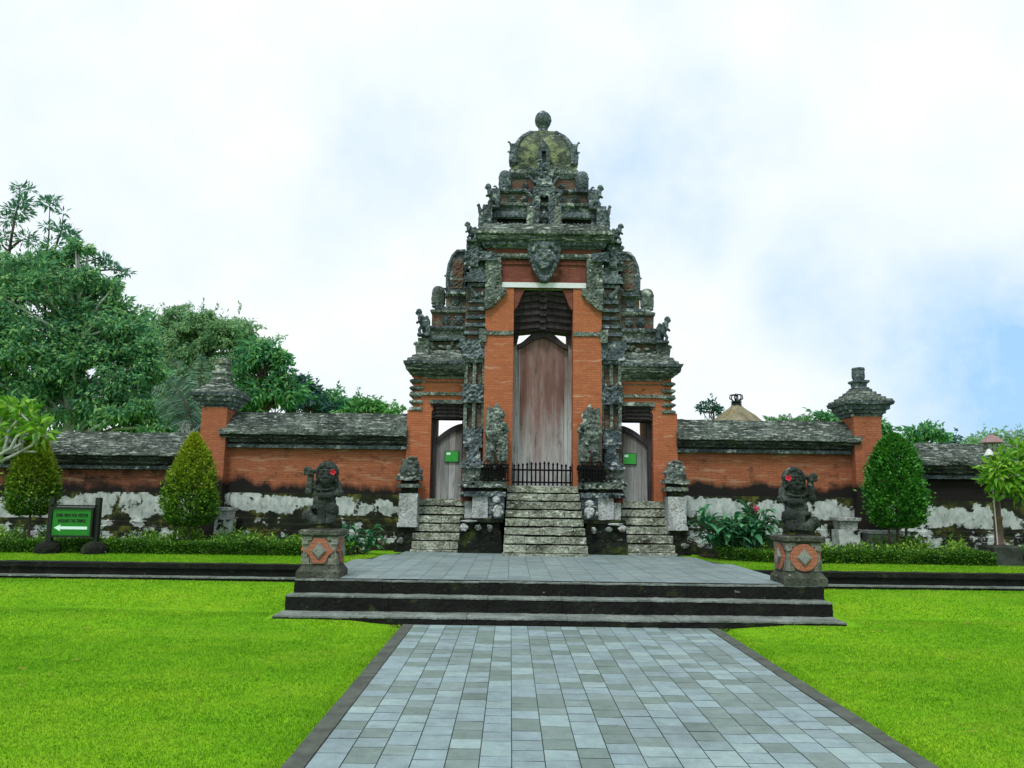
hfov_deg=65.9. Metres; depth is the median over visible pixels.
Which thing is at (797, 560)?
pedestal
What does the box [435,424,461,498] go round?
door
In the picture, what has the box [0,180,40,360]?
feathery tree
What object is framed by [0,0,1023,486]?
sky
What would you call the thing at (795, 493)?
guardian statue
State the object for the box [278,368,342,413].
broadleaf tree
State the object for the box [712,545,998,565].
hedge
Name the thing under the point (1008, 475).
leafy tree
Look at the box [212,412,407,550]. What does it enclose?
brick wall
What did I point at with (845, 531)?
stone plinth
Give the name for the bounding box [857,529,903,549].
stone plinth
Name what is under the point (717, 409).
broadleaf tree
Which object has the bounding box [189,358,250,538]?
wall pillar
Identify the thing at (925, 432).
broadleaf tree
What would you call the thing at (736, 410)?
thatched pavilion
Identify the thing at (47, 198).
feathery tree
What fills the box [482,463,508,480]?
iron grille
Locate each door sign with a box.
[445,451,458,461]
[622,453,636,464]
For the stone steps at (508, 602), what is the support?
on the lawn at (748, 630)
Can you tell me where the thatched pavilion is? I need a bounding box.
[714,394,761,420]
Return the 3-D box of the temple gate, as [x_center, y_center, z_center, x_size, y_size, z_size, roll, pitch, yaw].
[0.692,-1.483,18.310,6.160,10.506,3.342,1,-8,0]
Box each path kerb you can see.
[280,624,413,767]
[707,628,938,767]
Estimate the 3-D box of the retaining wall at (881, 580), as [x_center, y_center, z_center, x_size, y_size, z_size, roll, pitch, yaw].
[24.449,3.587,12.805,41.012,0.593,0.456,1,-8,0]
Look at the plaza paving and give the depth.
12.64 m
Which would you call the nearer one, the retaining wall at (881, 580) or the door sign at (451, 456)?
the retaining wall at (881, 580)
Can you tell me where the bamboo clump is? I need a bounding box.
[140,297,288,410]
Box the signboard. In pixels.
[34,497,107,554]
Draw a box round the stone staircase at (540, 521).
[502,486,588,556]
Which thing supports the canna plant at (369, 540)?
on the soil bed
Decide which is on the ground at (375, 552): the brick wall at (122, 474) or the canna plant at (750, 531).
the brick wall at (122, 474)
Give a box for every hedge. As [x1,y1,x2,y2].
[0,536,357,555]
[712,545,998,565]
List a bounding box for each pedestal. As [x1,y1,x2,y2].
[296,528,348,578]
[770,534,827,585]
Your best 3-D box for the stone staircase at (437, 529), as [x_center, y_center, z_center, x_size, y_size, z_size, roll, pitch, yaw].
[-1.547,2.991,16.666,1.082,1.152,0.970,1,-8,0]
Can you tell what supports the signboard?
on the ground at (375, 552)
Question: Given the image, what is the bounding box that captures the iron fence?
[512,461,572,485]
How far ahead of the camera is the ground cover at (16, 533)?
15.82 m
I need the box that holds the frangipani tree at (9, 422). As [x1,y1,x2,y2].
[0,388,62,463]
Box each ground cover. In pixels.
[0,521,363,552]
[728,529,1023,554]
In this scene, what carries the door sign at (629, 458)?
attached to the temple gate
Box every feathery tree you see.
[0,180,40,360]
[35,194,137,423]
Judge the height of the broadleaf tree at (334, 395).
6.135 m
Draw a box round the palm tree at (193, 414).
[150,353,213,432]
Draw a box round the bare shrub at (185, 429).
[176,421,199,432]
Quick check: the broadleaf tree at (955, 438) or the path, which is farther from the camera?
the broadleaf tree at (955, 438)
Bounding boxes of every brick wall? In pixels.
[0,430,196,538]
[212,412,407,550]
[676,419,863,554]
[886,443,1023,550]
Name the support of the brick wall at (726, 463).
on the ground at (375, 552)
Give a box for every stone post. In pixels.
[396,456,423,526]
[660,460,689,530]
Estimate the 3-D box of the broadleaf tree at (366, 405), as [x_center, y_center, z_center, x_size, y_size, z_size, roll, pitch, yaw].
[-5.942,2.726,31.030,2.504,5.552,1.414,1,-8,0]
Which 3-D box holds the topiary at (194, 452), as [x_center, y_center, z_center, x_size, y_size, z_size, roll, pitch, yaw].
[-6.413,2.124,15.688,1.262,2.396,1.320,-5,-10,35]
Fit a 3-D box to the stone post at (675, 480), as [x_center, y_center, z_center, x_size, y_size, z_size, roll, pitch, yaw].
[3.433,2.338,16.658,0.548,1.474,0.570,1,-8,0]
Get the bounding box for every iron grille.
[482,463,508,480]
[577,465,604,482]
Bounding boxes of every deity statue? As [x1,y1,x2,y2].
[484,403,509,463]
[577,404,602,465]
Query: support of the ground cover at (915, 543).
on the soil bed at (707, 555)
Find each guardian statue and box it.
[302,461,343,526]
[777,467,819,532]
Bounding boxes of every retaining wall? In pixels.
[0,560,301,581]
[754,570,1023,590]
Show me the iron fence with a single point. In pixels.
(536, 470)
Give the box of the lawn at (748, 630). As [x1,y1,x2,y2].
[0,578,1023,767]
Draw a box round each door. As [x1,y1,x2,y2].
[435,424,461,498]
[515,332,567,485]
[622,426,646,500]
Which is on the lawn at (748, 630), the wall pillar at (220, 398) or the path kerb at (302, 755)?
the path kerb at (302, 755)
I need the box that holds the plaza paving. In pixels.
[340,551,780,583]
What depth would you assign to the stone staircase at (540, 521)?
16.00 m
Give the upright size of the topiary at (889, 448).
2.572 m
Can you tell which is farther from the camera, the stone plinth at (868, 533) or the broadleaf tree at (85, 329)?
the broadleaf tree at (85, 329)
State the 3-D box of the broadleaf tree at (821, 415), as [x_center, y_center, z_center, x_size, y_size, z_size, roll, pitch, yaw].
[12.924,3.117,30.192,4.170,5.068,2.142,1,-8,0]
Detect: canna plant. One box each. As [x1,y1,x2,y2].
[342,523,386,553]
[675,499,781,550]
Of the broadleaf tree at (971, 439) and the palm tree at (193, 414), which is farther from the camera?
the broadleaf tree at (971, 439)
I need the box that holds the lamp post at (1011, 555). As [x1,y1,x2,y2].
[979,433,1023,566]
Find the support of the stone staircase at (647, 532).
on the ground at (375, 552)
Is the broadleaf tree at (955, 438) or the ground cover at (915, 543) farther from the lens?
the broadleaf tree at (955, 438)
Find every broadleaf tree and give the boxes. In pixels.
[0,237,200,432]
[211,325,318,412]
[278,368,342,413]
[322,380,374,412]
[330,385,390,413]
[382,399,406,413]
[695,393,724,419]
[801,407,901,436]
[894,419,953,443]
[937,427,977,443]
[957,422,1023,444]
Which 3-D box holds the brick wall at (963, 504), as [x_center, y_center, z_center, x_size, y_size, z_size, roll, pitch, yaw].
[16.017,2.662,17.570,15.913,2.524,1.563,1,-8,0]
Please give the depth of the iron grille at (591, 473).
16.26 m
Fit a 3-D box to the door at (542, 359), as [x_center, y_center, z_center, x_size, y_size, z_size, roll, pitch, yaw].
[0.663,0.502,17.558,1.150,3.500,0.180,1,-8,0]
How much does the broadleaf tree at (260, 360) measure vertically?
7.337 m
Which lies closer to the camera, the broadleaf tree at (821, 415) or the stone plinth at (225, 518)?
the stone plinth at (225, 518)
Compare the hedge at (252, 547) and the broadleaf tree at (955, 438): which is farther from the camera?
the broadleaf tree at (955, 438)
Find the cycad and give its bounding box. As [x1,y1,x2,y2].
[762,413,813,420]
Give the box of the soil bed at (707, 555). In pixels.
[695,554,725,560]
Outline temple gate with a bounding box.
[394,110,690,555]
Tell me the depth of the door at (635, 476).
17.42 m
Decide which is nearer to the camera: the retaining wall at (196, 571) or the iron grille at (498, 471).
the retaining wall at (196, 571)
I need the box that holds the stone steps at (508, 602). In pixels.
[273,575,845,631]
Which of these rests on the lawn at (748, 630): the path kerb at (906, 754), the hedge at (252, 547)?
the path kerb at (906, 754)
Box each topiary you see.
[0,434,65,538]
[156,431,222,539]
[854,432,935,546]
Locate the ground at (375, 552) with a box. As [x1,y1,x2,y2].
[7,550,1021,572]
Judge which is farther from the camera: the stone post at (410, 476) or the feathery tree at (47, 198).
the feathery tree at (47, 198)
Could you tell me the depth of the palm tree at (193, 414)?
21.07 m
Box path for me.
[305,625,915,767]
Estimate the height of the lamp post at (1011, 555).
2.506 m
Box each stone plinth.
[213,507,237,538]
[829,517,861,546]
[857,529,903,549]
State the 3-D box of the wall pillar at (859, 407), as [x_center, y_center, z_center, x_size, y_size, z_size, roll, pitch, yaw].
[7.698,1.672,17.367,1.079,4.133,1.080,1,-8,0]
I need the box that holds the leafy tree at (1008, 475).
[970,431,1023,507]
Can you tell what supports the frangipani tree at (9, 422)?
on the soil bed
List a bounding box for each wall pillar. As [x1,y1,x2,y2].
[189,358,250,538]
[827,367,894,536]
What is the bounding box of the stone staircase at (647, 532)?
[621,501,676,555]
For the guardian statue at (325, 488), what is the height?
0.921 m
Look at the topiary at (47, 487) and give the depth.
15.53 m
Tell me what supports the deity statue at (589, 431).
on the temple gate
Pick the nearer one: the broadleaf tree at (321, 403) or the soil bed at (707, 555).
the soil bed at (707, 555)
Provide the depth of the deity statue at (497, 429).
16.56 m
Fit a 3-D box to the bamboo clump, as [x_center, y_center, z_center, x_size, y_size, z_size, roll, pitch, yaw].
[-12.931,1.032,32.279,6.022,9.073,5.088,6,-10,-33]
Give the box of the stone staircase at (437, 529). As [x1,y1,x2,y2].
[410,498,464,551]

